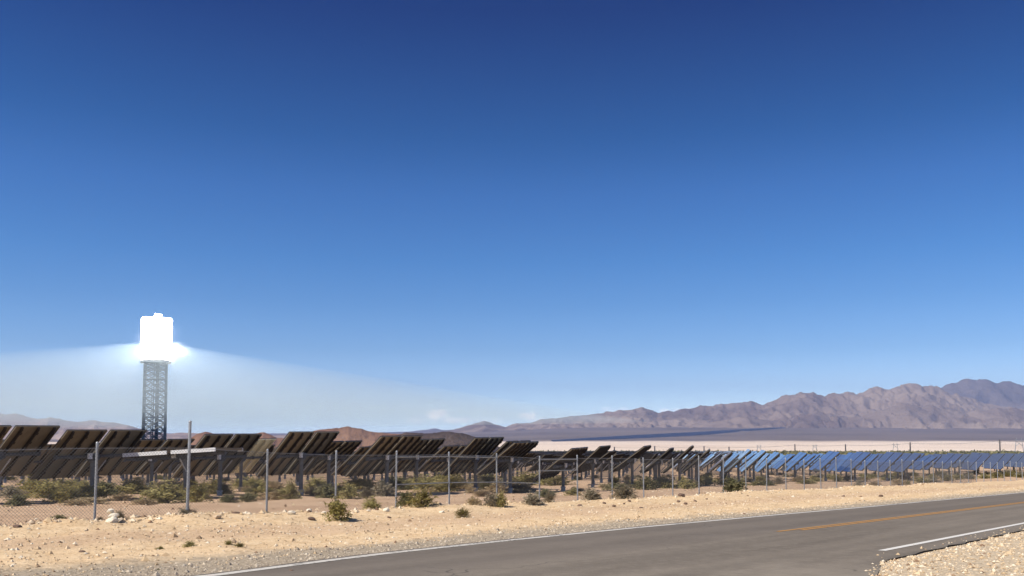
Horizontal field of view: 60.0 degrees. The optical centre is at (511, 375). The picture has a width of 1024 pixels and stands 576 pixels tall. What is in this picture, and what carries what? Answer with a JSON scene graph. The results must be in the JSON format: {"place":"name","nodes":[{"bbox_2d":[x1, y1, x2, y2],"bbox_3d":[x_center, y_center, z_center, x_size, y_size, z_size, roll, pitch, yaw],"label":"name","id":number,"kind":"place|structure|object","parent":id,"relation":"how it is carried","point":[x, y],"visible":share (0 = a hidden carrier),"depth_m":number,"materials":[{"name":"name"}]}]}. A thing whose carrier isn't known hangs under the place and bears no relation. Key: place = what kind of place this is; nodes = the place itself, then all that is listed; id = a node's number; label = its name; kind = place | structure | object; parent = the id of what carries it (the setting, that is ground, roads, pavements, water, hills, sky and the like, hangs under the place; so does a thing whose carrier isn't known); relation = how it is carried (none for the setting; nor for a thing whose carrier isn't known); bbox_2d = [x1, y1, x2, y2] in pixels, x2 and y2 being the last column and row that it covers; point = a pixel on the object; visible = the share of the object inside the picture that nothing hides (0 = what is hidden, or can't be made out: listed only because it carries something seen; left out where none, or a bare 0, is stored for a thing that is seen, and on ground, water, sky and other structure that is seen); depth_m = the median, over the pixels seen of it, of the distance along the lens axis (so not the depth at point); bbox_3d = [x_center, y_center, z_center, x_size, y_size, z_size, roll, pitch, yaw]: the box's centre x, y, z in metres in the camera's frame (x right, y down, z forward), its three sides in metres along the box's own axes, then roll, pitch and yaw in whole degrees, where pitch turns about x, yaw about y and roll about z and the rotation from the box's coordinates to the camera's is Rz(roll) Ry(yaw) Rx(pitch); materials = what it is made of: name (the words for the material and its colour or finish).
{"place":"outdoors","nodes":[
{"label":"outdoors","id":0,"kind":"place"},
{"bbox_2d":[0,413,285,439],"bbox_3d":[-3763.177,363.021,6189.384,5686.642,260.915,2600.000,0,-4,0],"label":"mountains","id":1,"kind":"structure","parent":0,"point":[13,419],"depth_m":5975.97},
{"bbox_2d":[191,426,399,450],"bbox_3d":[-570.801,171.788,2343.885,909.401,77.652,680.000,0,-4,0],"label":"brown hill","id":2,"kind":"structure","parent":0,"point":[348,433],"depth_m":2289.58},
{"bbox_2d":[370,431,499,451],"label":"dark hill","id":3,"kind":"structure","parent":0,"point":[453,438],"depth_m":1776.13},
{"bbox_2d":[0,427,1023,575],"bbox_3d":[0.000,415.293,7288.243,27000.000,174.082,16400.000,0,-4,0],"label":"ground","id":4,"kind":"structure","parent":0,"point":[882,439],"depth_m":31.04,"materials":[{"name":"sand"}]},
{"bbox_2d":[0,484,26,497],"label":"bush","id":5,"kind":"object","parent":4,"relation":"on","point":[10,491],"visible":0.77,"depth_m":46.73,"materials":[{"name":"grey plant"}]},
{"bbox_2d":[2,491,34,506],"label":"bush","id":6,"kind":"object","parent":4,"relation":"on","point":[17,498],"visible":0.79,"depth_m":36.66,"materials":[{"name":"green plant"}]},
{"bbox_2d":[0,425,59,476],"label":"heliostat","id":7,"kind":"object","parent":4,"relation":"on","point":[18,437],"visible":0.88,"depth_m":41.37,"materials":[{"name":"metal"}]},
{"bbox_2d":[0,474,69,492],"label":"bush","id":8,"kind":"object","parent":4,"relation":"on","point":[32,482],"visible":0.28,"depth_m":54.35,"materials":[{"name":"green plant"}]},
{"bbox_2d":[21,444,55,479],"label":"heliostat","id":9,"kind":"object","parent":4,"relation":"on","point":[29,471],"visible":0.08,"depth_m":70.29,"materials":[{"name":"metal"}]},
{"bbox_2d":[23,479,67,498],"bbox_3d":[-24.522,5.980,46.908,2.462,1.044,2.498,3,-4,-37],"label":"bush","id":10,"kind":"object","parent":4,"relation":"on","point":[37,493],"visible":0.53,"depth_m":46.59,"materials":[{"name":"green plant"}]},
{"bbox_2d":[40,483,89,502],"bbox_3d":[-20.082,5.320,40.063,2.177,0.891,2.222,3,-5,-40],"label":"bush","id":11,"kind":"object","parent":4,"relation":"on","point":[66,495],"visible":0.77,"depth_m":39.80,"materials":[{"name":"green plant"}]},
{"bbox_2d":[30,429,146,485],"bbox_3d":[-21.034,4.577,44.251,2.453,3.795,4.920,-1,-4,22],"label":"heliostat","id":12,"kind":"object","parent":4,"relation":"on","point":[69,439],"visible":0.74,"depth_m":43.92,"materials":[{"name":"metal"}]},
{"bbox_2d":[71,482,106,498],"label":"bush","id":13,"kind":"object","parent":4,"relation":"on","point":[88,489],"visible":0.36,"depth_m":42.78,"materials":[{"name":"green plant"}]},
{"bbox_2d":[75,496,111,503],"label":"bush","id":14,"kind":"object","parent":4,"relation":"on","point":[91,500],"visible":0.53,"depth_m":38.66,"materials":[{"name":"plant"}]},
{"bbox_2d":[94,479,122,495],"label":"bush","id":15,"kind":"object","parent":4,"relation":"on","point":[109,487],"visible":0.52,"depth_m":51.04,"materials":[{"name":"green plant"}]},
{"bbox_2d":[113,477,155,493],"bbox_3d":[-23.080,6.659,53.676,2.778,1.049,2.694,0,-4,4],"label":"bush","id":16,"kind":"object","parent":4,"relation":"on","point":[133,490],"visible":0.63,"depth_m":53.58,"materials":[{"name":"green plant"}]},
{"bbox_2d":[103,439,194,486],"bbox_3d":[-22.502,5.747,55.147,2.635,3.654,4.920,-1,-4,22],"label":"heliostat","id":17,"kind":"object","parent":4,"relation":"on","point":[154,444],"visible":0.67,"depth_m":54.98,"materials":[{"name":"metal"}]},
{"bbox_2d":[140,314,171,444],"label":"solar power tower","id":18,"kind":"structure","parent":4,"relation":"on","point":[156,342],"depth_m":891.81,"materials":[{"name":"metal"}]},
{"bbox_2d":[134,478,194,503],"bbox_3d":[-15.769,5.203,40.126,2.702,1.177,2.619,1,-4,-12],"label":"bush","id":19,"kind":"object","parent":4,"relation":"on","point":[169,496],"visible":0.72,"depth_m":39.95,"materials":[{"name":"green plant"}]},
{"bbox_2d":[134,445,194,483],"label":"heliostat","id":20,"kind":"object","parent":4,"relation":"on","point":[173,470],"visible":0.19,"depth_m":68.86,"materials":[{"name":"metal"}]},
{"bbox_2d":[122,447,242,490],"bbox_3d":[-16.949,5.253,46.010,4.920,2.831,3.304,-4,-4,7],"label":"heliostat","id":21,"kind":"object","parent":4,"relation":"on","point":[153,454],"visible":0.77,"depth_m":45.48,"materials":[{"name":"metal"}]},
{"bbox_2d":[185,480,212,501],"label":"bush","id":22,"kind":"object","parent":4,"relation":"on","point":[196,495],"visible":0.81,"depth_m":42.35,"materials":[{"name":"green plant"}]},
{"bbox_2d":[191,477,236,493],"bbox_3d":[-18.052,6.666,53.782,2.695,1.053,2.750,3,-5,-39],"label":"bush","id":23,"kind":"object","parent":4,"relation":"on","point":[213,484],"visible":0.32,"depth_m":53.35,"materials":[{"name":"green plant"}]},
{"bbox_2d":[171,434,261,495],"bbox_3d":[-17.010,5.312,51.356,2.415,3.912,4.920,-1,-4,22],"label":"heliostat","id":24,"kind":"object","parent":4,"relation":"on","point":[246,442],"visible":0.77,"depth_m":51.20,"materials":[{"name":"metal"}]},
{"bbox_2d":[202,438,275,491],"bbox_3d":[-18.800,6.310,61.190,2.415,3.962,4.920,-1,-4,22],"label":"heliostat","id":25,"kind":"object","parent":4,"relation":"on","point":[262,445],"visible":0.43,"depth_m":62.28,"materials":[{"name":"metal"}]},
{"bbox_2d":[238,492,256,501],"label":"bush","id":26,"kind":"object","parent":4,"relation":"on","point":[242,497],"visible":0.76,"depth_m":41.55,"materials":[{"name":"green plant"}]},
{"bbox_2d":[228,476,269,488],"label":"bush","id":27,"kind":"object","parent":4,"relation":"on","point":[244,483],"visible":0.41,"depth_m":66.27,"materials":[{"name":"green plant"}]},
{"bbox_2d":[249,479,271,495],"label":"bush","id":28,"kind":"object","parent":4,"relation":"on","point":[260,484],"visible":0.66,"depth_m":49.99,"materials":[{"name":"green plant"}]},
{"bbox_2d":[246,447,276,483],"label":"heliostat","id":29,"kind":"object","parent":4,"relation":"on","point":[260,465],"visible":0.19,"depth_m":83.72,"materials":[{"name":"metal"}]},
{"bbox_2d":[255,489,298,500],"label":"bush","id":30,"kind":"object","parent":4,"relation":"on","point":[271,493],"visible":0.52,"depth_m":43.94,"materials":[{"name":"plant"}]},
{"bbox_2d":[276,478,302,498],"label":"bush","id":31,"kind":"object","parent":4,"relation":"on","point":[289,492],"visible":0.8,"depth_m":44.04,"materials":[{"name":"green plant"}]},
{"bbox_2d":[256,431,339,495],"bbox_3d":[-12.317,5.217,51.364,2.335,3.995,4.920,-1,-4,22],"label":"heliostat","id":32,"kind":"object","parent":4,"relation":"on","point":[319,442],"visible":0.89,"depth_m":51.13,"materials":[{"name":"metal"}]},
{"bbox_2d":[295,476,338,490],"bbox_3d":[-13.807,7.651,62.711,3.150,1.119,3.214,2,-4,-27],"label":"bush","id":33,"kind":"object","parent":4,"relation":"on","point":[314,481],"visible":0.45,"depth_m":62.42,"materials":[{"name":"green plant"}]},
{"bbox_2d":[313,483,343,497],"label":"bush","id":34,"kind":"object","parent":4,"relation":"on","point":[326,492],"visible":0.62,"depth_m":45.69,"materials":[{"name":"green plant"}]},
{"bbox_2d":[303,447,356,484],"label":"heliostat","id":35,"kind":"object","parent":4,"relation":"on","point":[325,470],"visible":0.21,"depth_m":72.56,"materials":[{"name":"metal"}]},
{"bbox_2d":[321,494,352,520],"bbox_3d":[-5.191,3.916,26.375,0.934,0.818,0.906,-1,-4,16],"label":"bush","id":36,"kind":"object","parent":4,"relation":"on","point":[337,509],"visible":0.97,"depth_m":26.25,"materials":[{"name":"green plant"}]},
{"bbox_2d":[312,440,362,485],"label":"heliostat","id":37,"kind":"object","parent":4,"relation":"on","point":[343,448],"visible":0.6,"depth_m":59.97,"materials":[{"name":"metal"}]},
{"bbox_2d":[337,483,361,498],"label":"bush","id":38,"kind":"object","parent":4,"relation":"on","point":[349,494],"visible":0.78,"depth_m":43.99,"materials":[{"name":"green plant"}]},
{"bbox_2d":[330,446,370,478],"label":"heliostat","id":39,"kind":"object","parent":4,"relation":"on","point":[360,451],"visible":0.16,"depth_m":65.53,"materials":[{"name":"metal"}]},
{"bbox_2d":[337,475,377,489],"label":"bush","id":40,"kind":"object","parent":4,"relation":"on","point":[357,483],"visible":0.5,"depth_m":66.11,"materials":[{"name":"green plant"}]},
{"bbox_2d":[361,496,381,508],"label":"bush","id":41,"kind":"object","parent":4,"relation":"on","point":[372,504],"visible":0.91,"depth_m":30.25,"materials":[{"name":"green plant"}]},
{"bbox_2d":[344,435,421,494],"bbox_3d":[-7.526,5.420,52.562,2.491,3.777,4.920,-1,-4,22],"label":"heliostat","id":42,"kind":"object","parent":4,"relation":"on","point":[390,446],"visible":0.81,"depth_m":52.23,"materials":[{"name":"metal"}]},
{"bbox_2d":[371,480,402,496],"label":"bush","id":43,"kind":"object","parent":4,"relation":"on","point":[381,491],"visible":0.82,"depth_m":50.39,"materials":[{"name":"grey plant"}]},
{"bbox_2d":[374,475,411,489],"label":"bush","id":44,"kind":"object","parent":4,"relation":"on","point":[399,482],"visible":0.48,"depth_m":62.59,"materials":[{"name":"green plant"}]},
{"bbox_2d":[395,489,416,506],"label":"bush","id":45,"kind":"object","parent":4,"relation":"on","point":[402,502],"visible":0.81,"depth_m":31.53,"materials":[{"name":"green plant"}]},
{"bbox_2d":[390,438,445,488],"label":"heliostat","id":46,"kind":"object","parent":4,"relation":"on","point":[425,447],"visible":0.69,"depth_m":61.70,"materials":[{"name":"metal"}]},
{"bbox_2d":[405,484,437,507],"bbox_3d":[-3.183,4.218,31.174,1.194,0.805,1.176,2,-4,-24],"label":"bush","id":47,"kind":"object","parent":4,"relation":"on","point":[418,499],"visible":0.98,"depth_m":31.07,"materials":[{"name":"green plant"}]},
{"bbox_2d":[411,474,441,490],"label":"bush","id":48,"kind":"object","parent":4,"relation":"on","point":[426,481],"visible":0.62,"depth_m":59.32,"materials":[{"name":"green plant"}]},
{"bbox_2d":[418,445,466,472],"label":"heliostat","id":49,"kind":"object","parent":4,"relation":"on","point":[454,450],"visible":0.49,"depth_m":69.42,"materials":[{"name":"metal"}]},
{"bbox_2d":[427,478,462,491],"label":"bush","id":50,"kind":"object","parent":4,"relation":"on","point":[445,489],"visible":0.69,"depth_m":56.77,"materials":[{"name":"green plant"}]},
{"bbox_2d":[438,473,473,488],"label":"bush","id":51,"kind":"object","parent":4,"relation":"on","point":[454,478],"visible":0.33,"depth_m":66.31,"materials":[{"name":"green plant"}]},
{"bbox_2d":[441,437,503,490],"bbox_3d":[-2.492,5.956,58.015,2.453,3.895,4.920,-1,-4,21],"label":"heliostat","id":52,"kind":"object","parent":4,"relation":"on","point":[487,446],"visible":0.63,"depth_m":57.76,"materials":[{"name":"metal"}]},
{"bbox_2d":[483,490,499,506],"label":"bush","id":53,"kind":"object","parent":4,"relation":"on","point":[491,501],"visible":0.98,"depth_m":32.93,"materials":[{"name":"grey plant"}]},
{"bbox_2d":[484,479,508,493],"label":"bush","id":54,"kind":"object","parent":4,"relation":"on","point":[494,487],"visible":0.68,"depth_m":56.21,"materials":[{"name":"plant"}]},
{"bbox_2d":[495,491,507,506],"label":"bush","id":55,"kind":"object","parent":4,"relation":"on","point":[501,501],"visible":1,"depth_m":32.94,"materials":[{"name":"green plant"}]},
{"bbox_2d":[477,440,529,486],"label":"heliostat","id":56,"kind":"object","parent":4,"relation":"on","point":[503,447],"visible":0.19,"depth_m":62.53,"materials":[{"name":"metal"}]},
{"bbox_2d":[476,441,538,492],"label":"heliostat","id":57,"kind":"object","parent":4,"relation":"on","point":[518,450],"visible":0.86,"depth_m":57.74,"materials":[{"name":"metal"}]},
{"bbox_2d":[0,421,1022,525],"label":"chain link fence","id":58,"kind":"object","parent":4,"relation":"on","point":[188,489],"visible":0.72,"depth_m":33.79,"materials":[{"name":"metal"}]},
{"bbox_2d":[0,482,1023,575],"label":"loose stones","id":59,"kind":"object","parent":4,"relation":"on","point":[121,520],"visible":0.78,"depth_m":25.17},
{"bbox_2d":[7,489,1023,575],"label":"shoulder gravel","id":60,"kind":"structure","parent":4,"relation":"on","point":[186,571],"depth_m":19.14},
{"bbox_2d":[506,480,533,492],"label":"bush","id":61,"kind":"object","parent":4,"relation":"on","point":[517,485],"visible":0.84,"depth_m":59.18,"materials":[{"name":"plant"}]},
{"bbox_2d":[507,471,552,485],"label":"bush","id":62,"kind":"object","parent":4,"relation":"on","point":[529,476],"visible":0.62,"depth_m":80.65,"materials":[{"name":"green plant"}]},
{"bbox_2d":[519,490,545,505],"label":"bush","id":63,"kind":"object","parent":4,"relation":"on","point":[531,499],"visible":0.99,"depth_m":34.44,"materials":[{"name":"grey plant"}]},
{"bbox_2d":[527,453,553,471],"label":"heliostat","id":64,"kind":"object","parent":4,"relation":"on","point":[541,462],"visible":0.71,"depth_m":118.02,"materials":[{"name":"metal"}]},
{"bbox_2d":[532,447,587,491],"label":"heliostat","id":65,"kind":"object","parent":4,"relation":"on","point":[574,452],"visible":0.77,"depth_m":59.06,"materials":[{"name":"metal"}]},
{"bbox_2d":[571,445,610,487],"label":"heliostat","id":66,"kind":"object","parent":4,"relation":"on","point":[599,452],"visible":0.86,"depth_m":72.90,"materials":[{"name":"metal"}]},
{"bbox_2d":[579,485,602,500],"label":"bush","id":67,"kind":"object","parent":4,"relation":"on","point":[588,494],"visible":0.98,"depth_m":38.67,"materials":[{"name":"grey plant"}]},
{"bbox_2d":[586,450,616,482],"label":"heliostat","id":68,"kind":"object","parent":4,"relation":"on","point":[607,455],"visible":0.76,"depth_m":90.68,"materials":[{"name":"metal"}]},
{"bbox_2d":[596,453,625,481],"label":"heliostat","id":69,"kind":"object","parent":4,"relation":"on","point":[615,456],"visible":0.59,"depth_m":99.17,"materials":[{"name":"metal"}]},
{"bbox_2d":[609,483,639,498],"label":"bush","id":70,"kind":"object","parent":4,"relation":"on","point":[622,492],"visible":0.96,"depth_m":40.78,"materials":[{"name":"grey plant"}]},
{"bbox_2d":[609,445,650,482],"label":"heliostat","id":71,"kind":"object","parent":4,"relation":"on","point":[638,453],"visible":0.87,"depth_m":67.56,"materials":[{"name":"metal"}]},
{"bbox_2d":[634,476,658,489],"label":"bush","id":72,"kind":"object","parent":4,"relation":"on","point":[648,483],"visible":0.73,"depth_m":64.27,"materials":[{"name":"green plant"}]},
{"bbox_2d":[270,451,1023,471],"bbox_3d":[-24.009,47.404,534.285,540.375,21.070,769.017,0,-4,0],"label":"distant heliostats","id":73,"kind":"object","parent":4,"relation":"on","point":[1017,458],"visible":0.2,"depth_m":210.89,"materials":[{"name":"metal"}]},
{"bbox_2d":[640,447,673,476],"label":"heliostat","id":74,"kind":"object","parent":4,"relation":"on","point":[658,460],"visible":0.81,"depth_m":76.45,"materials":[{"name":"metal"}]},
{"bbox_2d":[551,427,785,440],"bbox_3d":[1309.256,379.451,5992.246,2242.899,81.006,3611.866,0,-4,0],"label":"distant solar array","id":75,"kind":"object","parent":4,"relation":"on","point":[665,435],"visible":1,"depth_m":5097.44,"materials":[{"name":"blue glass"}]},
{"bbox_2d":[661,445,693,480],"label":"heliostat","id":76,"kind":"object","parent":4,"relation":"on","point":[682,455],"visible":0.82,"depth_m":73.73,"materials":[{"name":"metal"}]},
{"bbox_2d":[681,448,709,482],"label":"heliostat","id":77,"kind":"object","parent":4,"relation":"on","point":[701,456],"visible":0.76,"depth_m":82.13,"materials":[{"name":"mirror"}]},
{"bbox_2d":[709,451,731,478],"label":"heliostat","id":78,"kind":"object","parent":4,"relation":"on","point":[726,456],"visible":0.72,"depth_m":97.64,"materials":[{"name":"mirror"}]},
{"bbox_2d":[722,476,747,492],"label":"bush","id":79,"kind":"object","parent":4,"relation":"on","point":[732,485],"visible":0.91,"depth_m":51.09,"materials":[{"name":"green plant"}]},
{"bbox_2d":[724,449,750,481],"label":"heliostat","id":80,"kind":"object","parent":4,"relation":"on","point":[742,456],"visible":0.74,"depth_m":86.82,"materials":[{"name":"metal"}]},
{"bbox_2d":[740,450,765,481],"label":"heliostat","id":81,"kind":"object","parent":4,"relation":"on","point":[758,455],"visible":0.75,"depth_m":94.28,"materials":[{"name":"mirror"}]},
{"bbox_2d":[755,452,779,478],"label":"heliostat","id":82,"kind":"object","parent":4,"relation":"on","point":[773,456],"visible":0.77,"depth_m":103.25,"materials":[{"name":"mirror"}]},
{"bbox_2d":[531,449,1023,458],"bbox_3d":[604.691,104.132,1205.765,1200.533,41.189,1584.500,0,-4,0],"label":"scrub","id":83,"kind":"object","parent":4,"relation":"on","point":[796,452],"visible":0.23,"depth_m":887.74,"materials":[{"name":"green plant"}]},
{"bbox_2d":[780,452,807,476],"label":"heliostat","id":84,"kind":"object","parent":4,"relation":"on","point":[799,456],"visible":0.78,"depth_m":108.54,"materials":[{"name":"mirror"}]},
{"bbox_2d":[791,454,815,475],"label":"heliostat","id":85,"kind":"object","parent":4,"relation":"on","point":[808,457],"visible":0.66,"depth_m":120.61,"materials":[{"name":"mirror"}]},
{"bbox_2d":[808,451,839,480],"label":"heliostat","id":86,"kind":"object","parent":4,"relation":"on","point":[829,455],"visible":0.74,"depth_m":103.64,"materials":[{"name":"mirror"}]},
{"bbox_2d":[837,452,870,481],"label":"heliostat","id":87,"kind":"object","parent":4,"relation":"on","point":[856,457],"visible":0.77,"depth_m":103.58,"materials":[{"name":"mirror"}]},
{"bbox_2d":[856,454,878,474],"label":"heliostat","id":88,"kind":"object","parent":4,"relation":"on","point":[871,458],"visible":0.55,"depth_m":126.34,"materials":[{"name":"mirror"}]},
{"bbox_2d":[869,452,902,480],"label":"heliostat","id":89,"kind":"object","parent":4,"relation":"on","point":[892,457],"visible":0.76,"depth_m":108.61,"materials":[{"name":"mirror"}]},
{"bbox_2d":[889,453,920,474],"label":"heliostat","id":90,"kind":"object","parent":4,"relation":"on","point":[906,457],"visible":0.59,"depth_m":114.33,"materials":[{"name":"mirror"}]},
{"bbox_2d":[907,455,937,477],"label":"heliostat","id":91,"kind":"object","parent":4,"relation":"on","point":[926,459],"visible":0.69,"depth_m":132.87,"materials":[{"name":"mirror"}]},
{"bbox_2d":[865,528,1023,575],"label":"gravel","id":92,"kind":"structure","parent":4,"relation":"on","point":[919,560],"depth_m":15.13,"materials":[{"name":"gravel"}]},
{"bbox_2d":[934,453,962,474],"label":"heliostat","id":93,"kind":"object","parent":4,"relation":"on","point":[947,458],"visible":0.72,"depth_m":135.90,"materials":[{"name":"mirror"}]},
{"bbox_2d":[961,454,990,475],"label":"heliostat","id":94,"kind":"object","parent":4,"relation":"on","point":[979,459],"visible":0.77,"depth_m":138.62,"materials":[{"name":"mirror"}]},
{"bbox_2d":[984,453,1014,473],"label":"heliostat","id":95,"kind":"object","parent":4,"relation":"on","point":[999,458],"visible":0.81,"depth_m":141.54,"materials":[{"name":"mirror"}]},
{"bbox_2d":[0,0,1023,432],"label":"sky","id":96,"kind":"structure","parent":0,"point":[368,215],"materials":[{"name":"blue"}]},
{"bbox_2d":[188,492,1023,575],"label":"road","id":97,"kind":"structure","parent":0,"point":[763,545],"depth_m":17.43,"materials":[{"name":"asphalt"}]},
{"bbox_2d":[199,492,1023,575],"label":"road markings","id":98,"kind":"object","parent":97,"relation":"on","point":[241,571],"visible":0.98,"depth_m":18.27,"materials":[{"name":"white paint"}]},
{"bbox_2d":[782,502,1020,530],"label":"road markings","id":99,"kind":"object","parent":97,"relation":"on","point":[891,517],"visible":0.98,"depth_m":27.59,"materials":[{"name":"yellow paint"}]},
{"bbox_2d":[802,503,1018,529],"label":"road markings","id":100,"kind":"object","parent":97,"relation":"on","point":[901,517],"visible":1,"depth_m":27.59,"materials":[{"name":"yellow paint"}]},
{"bbox_2d":[882,522,1023,550],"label":"road markings","id":101,"kind":"object","parent":97,"relation":"on","point":[948,537],"visible":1,"depth_m":19.95,"materials":[{"name":"white paint"}]},
{"bbox_2d":[447,383,1023,432],"bbox_3d":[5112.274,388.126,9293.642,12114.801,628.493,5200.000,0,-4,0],"label":"mountains","id":102,"kind":"structure","parent":0,"point":[788,408],"depth_m":8839.13,"materials":[{"name":"stone"}]},
{"bbox_2d":[675,403,1023,428],"bbox_3d":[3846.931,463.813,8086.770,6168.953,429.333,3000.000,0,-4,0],"label":"foothills","id":103,"kind":"structure","parent":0,"point":[907,416],"depth_m":7832.30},
{"bbox_2d":[815,559,888,575],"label":"driveway","id":104,"kind":"structure","parent":0,"point":[857,571],"depth_m":13.57,"materials":[{"name":"asphalt"}]},
{"bbox_2d":[941,379,1023,408],"bbox_3d":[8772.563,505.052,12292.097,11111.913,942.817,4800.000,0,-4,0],"label":"mountain","id":105,"kind":"structure","parent":0,"point":[1004,393],"depth_m":11872.72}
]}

